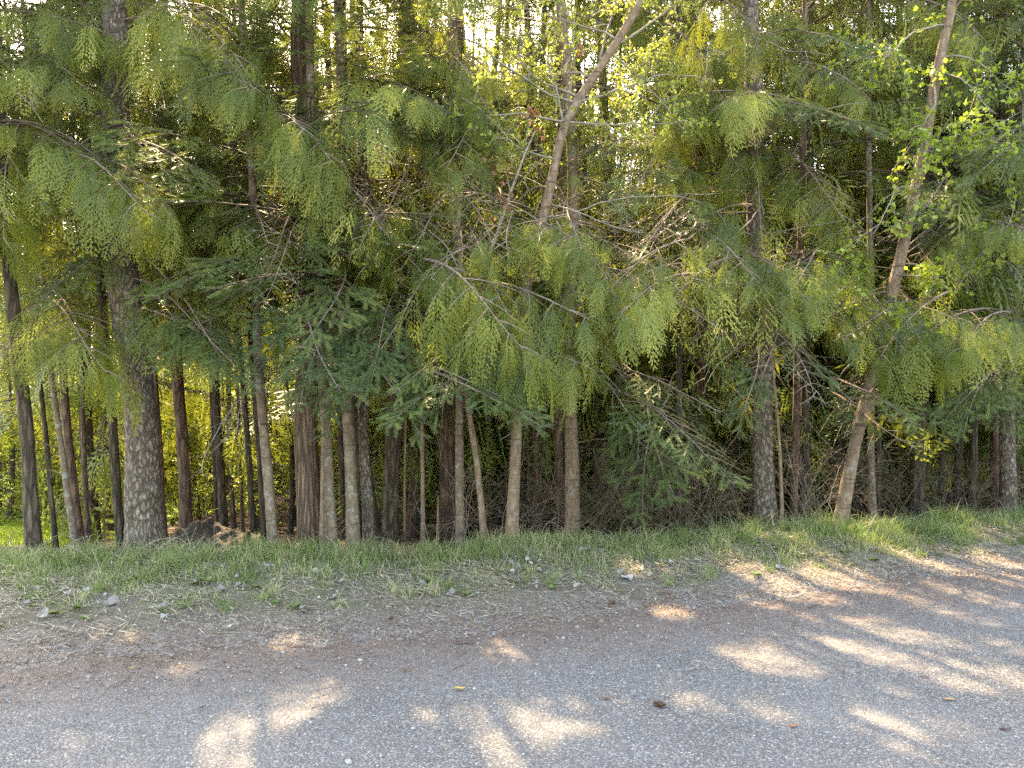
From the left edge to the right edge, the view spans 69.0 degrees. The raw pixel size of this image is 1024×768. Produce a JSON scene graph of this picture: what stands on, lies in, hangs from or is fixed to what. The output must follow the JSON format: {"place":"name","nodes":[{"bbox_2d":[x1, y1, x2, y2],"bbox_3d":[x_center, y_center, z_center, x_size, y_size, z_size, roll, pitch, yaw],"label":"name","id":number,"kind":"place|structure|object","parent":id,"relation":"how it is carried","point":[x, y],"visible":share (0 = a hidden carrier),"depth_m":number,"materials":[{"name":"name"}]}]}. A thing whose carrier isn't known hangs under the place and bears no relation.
{"place":"outdoors","nodes":[
{"label":"outdoors","id":0,"kind":"place"},
{"bbox_2d":[0,515,83,549],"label":"meadow grass","id":1,"kind":"structure","parent":0,"point":[12,529],"depth_m":10.70,"materials":[{"name":"green plant"}]},
{"bbox_2d":[0,0,1018,346],"label":"sky","id":2,"kind":"structure","parent":0,"point":[443,17],"materials":[{"name":"white"}]},
{"bbox_2d":[0,569,1023,767],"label":"road","id":3,"kind":"structure","parent":0,"point":[624,726],"depth_m":3.63,"materials":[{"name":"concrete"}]},
{"bbox_2d":[0,454,1023,672],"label":"ground","id":4,"kind":"structure","parent":0,"point":[252,611],"depth_m":5.37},
{"bbox_2d":[0,324,77,520],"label":"leafy shrub","id":5,"kind":"object","parent":4,"relation":"on","point":[12,476],"visible":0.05,"depth_m":13.11,"materials":[{"name":"green plant"}]},
{"bbox_2d":[0,0,120,553],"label":"tree","id":6,"kind":"object","parent":4,"relation":"on","point":[53,520],"visible":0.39,"depth_m":6.74,"materials":[{"name":"green plant"}]},
{"bbox_2d":[0,362,123,520],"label":"leafy shrub","id":7,"kind":"object","parent":4,"relation":"on","point":[18,496],"visible":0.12,"depth_m":12.51,"materials":[{"name":"green plant"}]},
{"bbox_2d":[4,2,152,547],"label":"tree","id":8,"kind":"object","parent":4,"relation":"on","point":[87,529],"visible":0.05,"depth_m":8.58,"materials":[{"name":"red plant"}]},
{"bbox_2d":[0,0,181,549],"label":"tree","id":9,"kind":"object","parent":4,"relation":"on","point":[49,364],"visible":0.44,"depth_m":6.42,"materials":[{"name":"green plant"}]},
{"bbox_2d":[0,322,191,526],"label":"leafy shrub","id":10,"kind":"object","parent":4,"relation":"on","point":[42,472],"visible":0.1,"depth_m":11.09,"materials":[{"name":"green plant"}]},
{"bbox_2d":[0,0,195,553],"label":"conifer tree","id":11,"kind":"object","parent":4,"relation":"on","point":[32,529],"visible":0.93,"depth_m":6.11,"materials":[{"name":"green plant"}]},
{"bbox_2d":[0,0,220,548],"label":"conifer tree","id":12,"kind":"object","parent":4,"relation":"on","point":[68,437],"visible":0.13,"depth_m":8.13,"materials":[{"name":"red plant"}]},
{"bbox_2d":[0,0,231,540],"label":"fir tree","id":13,"kind":"object","parent":4,"relation":"on","point":[90,449],"visible":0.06,"depth_m":10.14,"materials":[{"name":"green plant"}]},
{"bbox_2d":[0,1,236,542],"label":"cedar tree","id":14,"kind":"object","parent":4,"relation":"on","point":[108,525],"visible":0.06,"depth_m":11.09,"materials":[{"name":"green plant"}]},
{"bbox_2d":[0,0,265,549],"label":"conifer tree","id":15,"kind":"object","parent":4,"relation":"on","point":[116,490],"visible":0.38,"depth_m":6.72,"materials":[{"name":"green plant"}]},
{"bbox_2d":[99,1,167,536],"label":"tree","id":16,"kind":"object","parent":4,"relation":"on","point":[155,377],"visible":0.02,"depth_m":8.98,"materials":[{"name":"red plant"}]},
{"bbox_2d":[8,0,282,550],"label":"fir tree","id":17,"kind":"object","parent":4,"relation":"on","point":[143,510],"visible":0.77,"depth_m":6.42,"materials":[{"name":"green plant"}]},
{"bbox_2d":[0,0,295,520],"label":"cedar tree","id":18,"kind":"object","parent":4,"relation":"on","point":[203,423],"visible":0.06,"depth_m":10.55,"materials":[{"name":"green plant"}]},
{"bbox_2d":[16,0,283,527],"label":"conifer tree","id":19,"kind":"object","parent":4,"relation":"on","point":[184,475],"visible":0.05,"depth_m":8.72,"materials":[{"name":"green plant"}]},
{"bbox_2d":[119,362,253,520],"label":"leafy shrub","id":20,"kind":"object","parent":4,"relation":"on","point":[191,459],"visible":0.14,"depth_m":12.71,"materials":[{"name":"green plant"}]},
{"bbox_2d":[93,0,289,527],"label":"conifer tree","id":21,"kind":"object","parent":4,"relation":"on","point":[221,493],"visible":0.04,"depth_m":9.35,"materials":[{"name":"green plant"}]},
{"bbox_2d":[122,313,294,525],"bbox_3d":[-5.285,-0.812,13.574,3.475,6.708,3.482,0,0,-28],"label":"leafy shrub","id":22,"kind":"object","parent":4,"relation":"on","point":[173,520],"visible":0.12,"depth_m":12.78,"materials":[{"name":"green plant"}]},
{"bbox_2d":[154,1,273,522],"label":"tree","id":23,"kind":"object","parent":4,"relation":"on","point":[216,514],"depth_m":10.17,"materials":[{"name":"brown plant"}]},
{"bbox_2d":[166,518,266,551],"bbox_3d":[-3.156,1.637,7.900,1.240,0.425,0.840,0,0,0],"label":"rock","id":24,"kind":"object","parent":4,"relation":"on","point":[207,526],"visible":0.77,"depth_m":7.76,"materials":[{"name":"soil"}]},
{"bbox_2d":[133,0,299,535],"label":"tree","id":25,"kind":"object","parent":4,"relation":"on","point":[252,511],"visible":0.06,"depth_m":8.97,"materials":[{"name":"green plant"}]},
{"bbox_2d":[166,377,288,524],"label":"leafy shrub","id":26,"kind":"object","parent":4,"relation":"on","point":[202,491],"visible":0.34,"depth_m":12.05,"materials":[{"name":"green plant"}]},
{"bbox_2d":[161,0,294,528],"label":"tree","id":27,"kind":"object","parent":4,"relation":"on","point":[233,523],"visible":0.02,"depth_m":11.46,"materials":[{"name":"red plant"}]},
{"bbox_2d":[99,0,385,538],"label":"conifer tree","id":28,"kind":"object","parent":4,"relation":"on","point":[263,532],"visible":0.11,"depth_m":7.67,"materials":[{"name":"green plant"}]},
{"bbox_2d":[89,0,409,544],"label":"fir tree","id":29,"kind":"object","parent":4,"relation":"on","point":[279,142],"visible":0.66,"depth_m":6.43,"materials":[{"name":"green plant"}]},
{"bbox_2d":[187,368,320,532],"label":"leafy shrub","id":30,"kind":"object","parent":4,"relation":"on","point":[257,503],"visible":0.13,"depth_m":12.08,"materials":[{"name":"green plant"}]},
{"bbox_2d":[194,355,382,534],"bbox_3d":[-3.376,0.872,11.051,2.772,2.987,2.628,0,0,-1],"label":"leafy shrub","id":31,"kind":"object","parent":4,"relation":"on","point":[291,506],"visible":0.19,"depth_m":11.13,"materials":[{"name":"green plant"}]},
{"bbox_2d":[127,0,453,547],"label":"fir tree","id":32,"kind":"object","parent":4,"relation":"on","point":[330,518],"visible":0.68,"depth_m":6.38,"materials":[{"name":"green plant"}]},
{"bbox_2d":[222,327,380,525],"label":"leafy shrub","id":33,"kind":"object","parent":4,"relation":"on","point":[277,462],"visible":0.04,"depth_m":12.96,"materials":[{"name":"green plant"}]},
{"bbox_2d":[208,0,416,541],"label":"tree","id":34,"kind":"object","parent":4,"relation":"on","point":[377,525],"visible":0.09,"depth_m":7.96,"materials":[{"name":"green plant"}]},
{"bbox_2d":[199,0,441,539],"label":"tree","id":35,"kind":"object","parent":4,"relation":"on","point":[341,474],"visible":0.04,"depth_m":8.98,"materials":[{"name":"green plant"}]},
{"bbox_2d":[123,0,519,546],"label":"cedar tree","id":36,"kind":"object","parent":4,"relation":"on","point":[307,474],"visible":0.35,"depth_m":7.06,"materials":[{"name":"green plant"}]},
{"bbox_2d":[319,266,326,547],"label":"tree","id":37,"kind":"object","parent":4,"relation":"on","point":[321,526],"visible":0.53,"depth_m":6.89,"materials":[{"name":"beige plant"}]},
{"bbox_2d":[213,0,442,493],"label":"fir tree","id":38,"kind":"object","parent":4,"relation":"on","point":[268,414],"visible":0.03,"depth_m":10.59,"materials":[{"name":"green plant"}]},
{"bbox_2d":[230,0,447,540],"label":"conifer tree","id":39,"kind":"object","parent":4,"relation":"on","point":[355,409],"visible":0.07,"depth_m":8.75,"materials":[{"name":"green plant"}]},
{"bbox_2d":[188,0,530,542],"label":"conifer tree","id":40,"kind":"object","parent":4,"relation":"on","point":[366,494],"visible":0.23,"depth_m":6.74,"materials":[{"name":"green plant"}]},
{"bbox_2d":[166,0,556,546],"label":"fir tree","id":41,"kind":"object","parent":4,"relation":"on","point":[352,528],"visible":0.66,"depth_m":6.35,"materials":[{"name":"green plant"}]},
{"bbox_2d":[282,341,469,531],"bbox_3d":[-1.967,0.860,10.921,2.245,2.948,2.369,0,0,41],"label":"leafy shrub","id":42,"kind":"object","parent":4,"relation":"on","point":[373,440],"visible":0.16,"depth_m":10.63,"materials":[{"name":"green plant"}]},
{"bbox_2d":[222,0,576,536],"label":"cedar tree","id":43,"kind":"object","parent":4,"relation":"on","point":[411,462],"visible":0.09,"depth_m":9.31,"materials":[{"name":"green plant"}]},
{"bbox_2d":[222,0,582,544],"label":"conifer tree","id":44,"kind":"object","parent":4,"relation":"on","point":[390,518],"visible":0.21,"depth_m":7.10,"materials":[{"name":"green plant"}]},
{"bbox_2d":[306,27,522,544],"bbox_3d":[-0.936,-1.304,7.769,2.239,6.178,1.680,0,0,0],"label":"tree","id":45,"kind":"object","parent":4,"relation":"on","point":[404,458],"visible":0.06,"depth_m":7.76,"materials":[{"name":"green plant"}]},
{"bbox_2d":[275,0,564,523],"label":"cedar tree","id":46,"kind":"object","parent":4,"relation":"on","point":[430,431],"visible":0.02,"depth_m":11.81,"materials":[{"name":"green plant"}]},
{"bbox_2d":[349,0,501,538],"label":"conifer tree","id":47,"kind":"object","parent":4,"relation":"on","point":[415,521],"visible":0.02,"depth_m":9.56,"materials":[{"name":"green plant"}]},
{"bbox_2d":[337,419,558,544],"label":"bare shrub","id":48,"kind":"object","parent":4,"relation":"on","point":[459,501],"visible":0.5,"depth_m":7.58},
{"bbox_2d":[319,0,586,545],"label":"fir tree","id":49,"kind":"object","parent":4,"relation":"on","point":[459,450],"visible":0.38,"depth_m":6.85,"materials":[{"name":"green plant"}]},
{"bbox_2d":[368,8,540,533],"bbox_3d":[-1.168,-3.284,13.521,4.662,12.397,4.552,0,0,42],"label":"cedar tree","id":50,"kind":"object","parent":4,"relation":"on","point":[492,488],"visible":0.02,"depth_m":11.74,"materials":[{"name":"green plant"}]},
{"bbox_2d":[326,0,593,544],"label":"conifer tree","id":51,"kind":"object","parent":4,"relation":"on","point":[447,442],"visible":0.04,"depth_m":9.29,"materials":[{"name":"red plant"}]},
{"bbox_2d":[334,3,599,539],"bbox_3d":[-0.389,-1.430,6.122,2.206,6.003,1.951,0,0,0],"label":"crooked tree","id":52,"kind":"object","parent":4,"relation":"on","point":[494,351],"visible":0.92,"depth_m":6.01,"materials":[{"name":"green plant"}]},
{"bbox_2d":[335,3,603,544],"bbox_3d":[-0.480,-1.398,6.638,2.557,6.100,2.333,0,0,0],"label":"tree","id":53,"kind":"object","parent":4,"relation":"on","point":[549,335],"visible":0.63,"depth_m":6.56,"materials":[{"name":"green plant"}]},
{"bbox_2d":[387,414,597,545],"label":"bare shrub","id":54,"kind":"object","parent":4,"relation":"on","point":[469,506],"visible":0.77,"depth_m":7.30,"materials":[{"name":"brown plant"}]},
{"bbox_2d":[0,498,1023,663],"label":"grass","id":55,"kind":"structure","parent":4,"relation":"on","point":[901,527],"depth_m":6.25,"materials":[{"name":"green plant"}]},
{"bbox_2d":[0,499,1023,668],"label":"dry straw","id":56,"kind":"object","parent":4,"relation":"on","point":[563,585],"visible":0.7,"depth_m":5.72,"materials":[{"name":"beige plant"}]},
{"bbox_2d":[0,531,1023,767],"bbox_3d":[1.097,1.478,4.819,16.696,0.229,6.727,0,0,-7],"label":"needle litter","id":57,"kind":"object","parent":4,"relation":"on","point":[418,630],"visible":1,"depth_m":4.54,"materials":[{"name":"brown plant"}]},
{"bbox_2d":[381,0,648,526],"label":"cedar tree","id":58,"kind":"object","parent":4,"relation":"on","point":[502,477],"visible":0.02,"depth_m":12.15,"materials":[{"name":"green plant"}]},
{"bbox_2d":[383,0,653,519],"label":"cedar tree","id":59,"kind":"object","parent":4,"relation":"on","point":[504,517],"depth_m":13.33,"materials":[{"name":"green plant"}]},
{"bbox_2d":[375,10,664,529],"bbox_3d":[0.159,-4.421,11.761,4.599,14.168,4.510,0,0,24],"label":"fir tree","id":60,"kind":"object","parent":4,"relation":"on","point":[532,145],"visible":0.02,"depth_m":11.27,"materials":[{"name":"green plant"}]},
{"bbox_2d":[412,385,643,541],"bbox_3d":[0.109,0.904,8.652,2.581,2.060,2.238,0,0,0],"label":"bare shrub","id":61,"kind":"object","parent":4,"relation":"on","point":[521,494],"visible":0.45,"depth_m":8.52,"materials":[{"name":"brown plant"}]},
{"bbox_2d":[416,411,654,539],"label":"bare shrub","id":62,"kind":"object","parent":4,"relation":"on","point":[542,497],"visible":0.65,"depth_m":7.58,"materials":[{"name":"brown plant"}]},
{"bbox_2d":[355,0,723,543],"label":"deciduous tree","id":63,"kind":"object","parent":4,"relation":"on","point":[575,257],"visible":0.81,"depth_m":6.71,"materials":[{"name":"green plant"}]},
{"bbox_2d":[430,0,684,534],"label":"conifer tree","id":64,"kind":"object","parent":4,"relation":"on","point":[535,474],"visible":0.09,"depth_m":9.45,"materials":[{"name":"green plant"}]},
{"bbox_2d":[464,442,650,537],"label":"bare shrub","id":65,"kind":"object","parent":4,"relation":"on","point":[533,486],"visible":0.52,"depth_m":8.30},
{"bbox_2d":[412,0,704,535],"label":"conifer tree","id":66,"kind":"object","parent":4,"relation":"on","point":[558,419],"visible":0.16,"depth_m":8.94,"materials":[{"name":"green plant"}]},
{"bbox_2d":[435,0,721,517],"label":"cedar tree","id":67,"kind":"object","parent":4,"relation":"on","point":[634,158],"visible":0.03,"depth_m":12.85,"materials":[{"name":"green plant"}]},
{"bbox_2d":[438,0,745,535],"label":"cedar tree","id":68,"kind":"object","parent":4,"relation":"on","point":[648,31],"visible":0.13,"depth_m":9.71,"materials":[{"name":"green plant"}]},
{"bbox_2d":[404,0,779,537],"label":"fir tree","id":69,"kind":"object","parent":4,"relation":"on","point":[572,499],"visible":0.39,"depth_m":7.27,"materials":[{"name":"green plant"}]},
{"bbox_2d":[494,0,724,527],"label":"fir tree","id":70,"kind":"object","parent":4,"relation":"on","point":[584,145],"visible":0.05,"depth_m":12.12,"materials":[{"name":"green plant"}]},
{"bbox_2d":[489,401,752,540],"bbox_3d":[1.078,1.021,7.899,3.038,2.093,2.697,0,0,0],"label":"bare shrub","id":71,"kind":"object","parent":4,"relation":"on","point":[607,501],"visible":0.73,"depth_m":7.58,"materials":[{"name":"brown plant"}]},
{"bbox_2d":[521,393,742,533],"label":"bare shrub","id":72,"kind":"object","parent":4,"relation":"on","point":[628,485],"visible":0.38,"depth_m":8.63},
{"bbox_2d":[521,425,795,537],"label":"bare shrub","id":73,"kind":"object","parent":4,"relation":"on","point":[674,519],"visible":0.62,"depth_m":7.77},
{"bbox_2d":[518,0,820,534],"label":"tree","id":74,"kind":"object","parent":4,"relation":"on","point":[738,163],"visible":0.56,"depth_m":7.61,"materials":[{"name":"green plant"}]},
{"bbox_2d":[529,0,815,522],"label":"cedar tree","id":75,"kind":"object","parent":4,"relation":"on","point":[627,399],"visible":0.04,"depth_m":10.77,"materials":[{"name":"green plant"}]},
{"bbox_2d":[582,2,798,517],"bbox_3d":[3.102,-4.218,13.429,4.628,14.172,4.710,0,0,-3],"label":"cedar tree","id":76,"kind":"object","parent":4,"relation":"on","point":[644,184],"visible":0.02,"depth_m":12.80,"materials":[{"name":"green plant"}]},
{"bbox_2d":[529,0,859,533],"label":"cedar tree","id":77,"kind":"object","parent":4,"relation":"on","point":[701,383],"visible":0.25,"depth_m":9.45,"materials":[{"name":"green plant"}]},
{"bbox_2d":[631,430,761,534],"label":"bare shrub","id":78,"kind":"object","parent":4,"relation":"on","point":[706,524],"visible":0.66,"depth_m":8.05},
{"bbox_2d":[589,421,820,544],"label":"bare shrub","id":79,"kind":"object","parent":4,"relation":"on","point":[655,486],"visible":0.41,"depth_m":8.12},
{"bbox_2d":[612,408,829,529],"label":"bare shrub","id":80,"kind":"object","parent":4,"relation":"on","point":[742,518],"visible":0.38,"depth_m":8.62,"materials":[{"name":"brown plant"}]},
{"bbox_2d":[580,0,892,529],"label":"fir tree","id":81,"kind":"object","parent":4,"relation":"on","point":[763,399],"visible":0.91,"depth_m":7.02,"materials":[{"name":"green plant"}]},
{"bbox_2d":[598,0,914,527],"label":"cedar tree","id":82,"kind":"object","parent":4,"relation":"on","point":[748,452],"visible":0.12,"depth_m":10.30,"materials":[{"name":"green plant"}]},
{"bbox_2d":[756,127,784,524],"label":"tree","id":83,"kind":"object","parent":4,"relation":"on","point":[779,457],"visible":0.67,"depth_m":7.59,"materials":[{"name":"beige plant"}]},
{"bbox_2d":[649,0,892,517],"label":"fir tree","id":84,"kind":"object","parent":4,"relation":"on","point":[771,139],"visible":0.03,"depth_m":12.32,"materials":[{"name":"green plant"}]},
{"bbox_2d":[672,353,905,524],"bbox_3d":[3.184,0.667,8.351,3.048,2.019,1.794,0,0,-45],"label":"bare shrub","id":85,"kind":"object","parent":4,"relation":"on","point":[802,485],"visible":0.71,"depth_m":8.03,"materials":[{"name":"brown plant"}]},
{"bbox_2d":[650,0,941,523],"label":"conifer tree","id":86,"kind":"object","parent":4,"relation":"on","point":[749,105],"visible":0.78,"depth_m":7.45,"materials":[{"name":"green plant"}]},
{"bbox_2d":[673,403,950,521],"bbox_3d":[3.696,0.892,8.787,2.408,1.529,2.740,0,0,-42],"label":"bare shrub","id":87,"kind":"object","parent":4,"relation":"on","point":[834,471],"visible":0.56,"depth_m":8.73,"materials":[{"name":"brown plant"}]},
{"bbox_2d":[670,0,978,514],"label":"cedar tree","id":88,"kind":"object","parent":4,"relation":"on","point":[882,465],"visible":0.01,"depth_m":10.83,"materials":[{"name":"green plant"}]},
{"bbox_2d":[658,0,1006,523],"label":"conifer tree","id":89,"kind":"object","parent":4,"relation":"on","point":[810,138],"visible":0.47,"depth_m":8.61,"materials":[{"name":"green plant"}]},
{"bbox_2d":[720,2,965,501],"bbox_3d":[5.632,-2.917,13.037,3.820,10.824,3.912,0,0,35],"label":"cedar tree","id":90,"kind":"object","parent":4,"relation":"on","point":[837,357],"visible":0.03,"depth_m":12.58,"materials":[{"name":"green plant"}]},
{"bbox_2d":[721,0,981,511],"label":"fir tree","id":91,"kind":"object","parent":4,"relation":"on","point":[844,373],"visible":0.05,"depth_m":10.74,"materials":[{"name":"green plant"}]},
{"bbox_2d":[704,0,999,521],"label":"conifer tree","id":92,"kind":"object","parent":4,"relation":"on","point":[856,342],"visible":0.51,"depth_m":7.75,"materials":[{"name":"green plant"}]},
{"bbox_2d":[748,0,1023,497],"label":"cedar tree","id":93,"kind":"object","parent":4,"relation":"on","point":[893,438],"visible":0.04,"depth_m":11.04,"materials":[{"name":"green plant"}]},
{"bbox_2d":[778,0,1023,518],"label":"conifer tree","id":94,"kind":"object","parent":4,"relation":"on","point":[915,495],"visible":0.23,"depth_m":8.58,"materials":[{"name":"green plant"}]},
{"bbox_2d":[779,0,1023,527],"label":"leaning tree","id":95,"kind":"object","parent":4,"relation":"on","point":[924,143],"visible":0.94,"depth_m":7.10,"materials":[{"name":"green plant"}]},
{"bbox_2d":[785,389,1021,524],"bbox_3d":[4.279,0.904,7.857,2.530,1.708,1.926,0,0,-21],"label":"bare shrub","id":96,"kind":"object","parent":4,"relation":"on","point":[899,481],"visible":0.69,"depth_m":8.29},
{"bbox_2d":[838,0,1023,513],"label":"conifer tree","id":97,"kind":"object","parent":4,"relation":"on","point":[1007,342],"visible":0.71,"depth_m":7.42,"materials":[{"name":"green plant"}]},
{"bbox_2d":[838,0,1023,516],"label":"conifer tree","id":98,"kind":"object","parent":4,"relation":"on","point":[973,447],"visible":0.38,"depth_m":8.27,"materials":[{"name":"green plant"}]},
{"bbox_2d":[840,428,1023,516],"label":"bare shrub","id":99,"kind":"object","parent":4,"relation":"on","point":[929,481],"visible":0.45,"depth_m":9.34,"materials":[{"name":"brown plant"}]},
{"bbox_2d":[842,3,1023,487],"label":"cedar tree","id":100,"kind":"object","parent":4,"relation":"on","point":[979,440],"visible":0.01,"depth_m":10.31,"materials":[{"name":"green plant"}]},
{"bbox_2d":[855,5,1015,510],"bbox_3d":[5.772,-3.711,10.143,2.334,11.000,2.490,0,0,0],"label":"tree","id":101,"kind":"object","parent":4,"relation":"on","point":[943,452],"visible":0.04,"depth_m":9.98,"materials":[{"name":"green plant"}]},
{"bbox_2d":[857,417,1023,517],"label":"bare shrub","id":102,"kind":"object","parent":4,"relation":"on","point":[939,502],"visible":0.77,"depth_m":8.50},
{"bbox_2d":[875,427,1023,517],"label":"wire fence","id":103,"kind":"object","parent":4,"relation":"on","point":[878,447],"visible":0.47,"depth_m":8.98,"materials":[{"name":"brown metal"}]},
{"bbox_2d":[876,2,1023,510],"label":"conifer tree","id":104,"kind":"object","parent":4,"relation":"on","point":[994,449],"visible":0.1,"depth_m":9.23,"materials":[{"name":"green plant"}]},
{"bbox_2d":[878,13,1023,509],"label":"cedar tree","id":105,"kind":"object","parent":4,"relation":"on","point":[984,456],"visible":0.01,"depth_m":10.09,"materials":[{"name":"green plant"}]},
{"bbox_2d":[878,0,1023,512],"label":"tree","id":106,"kind":"object","parent":4,"relation":"on","point":[957,460],"visible":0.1,"depth_m":9.56,"materials":[{"name":"green plant"}]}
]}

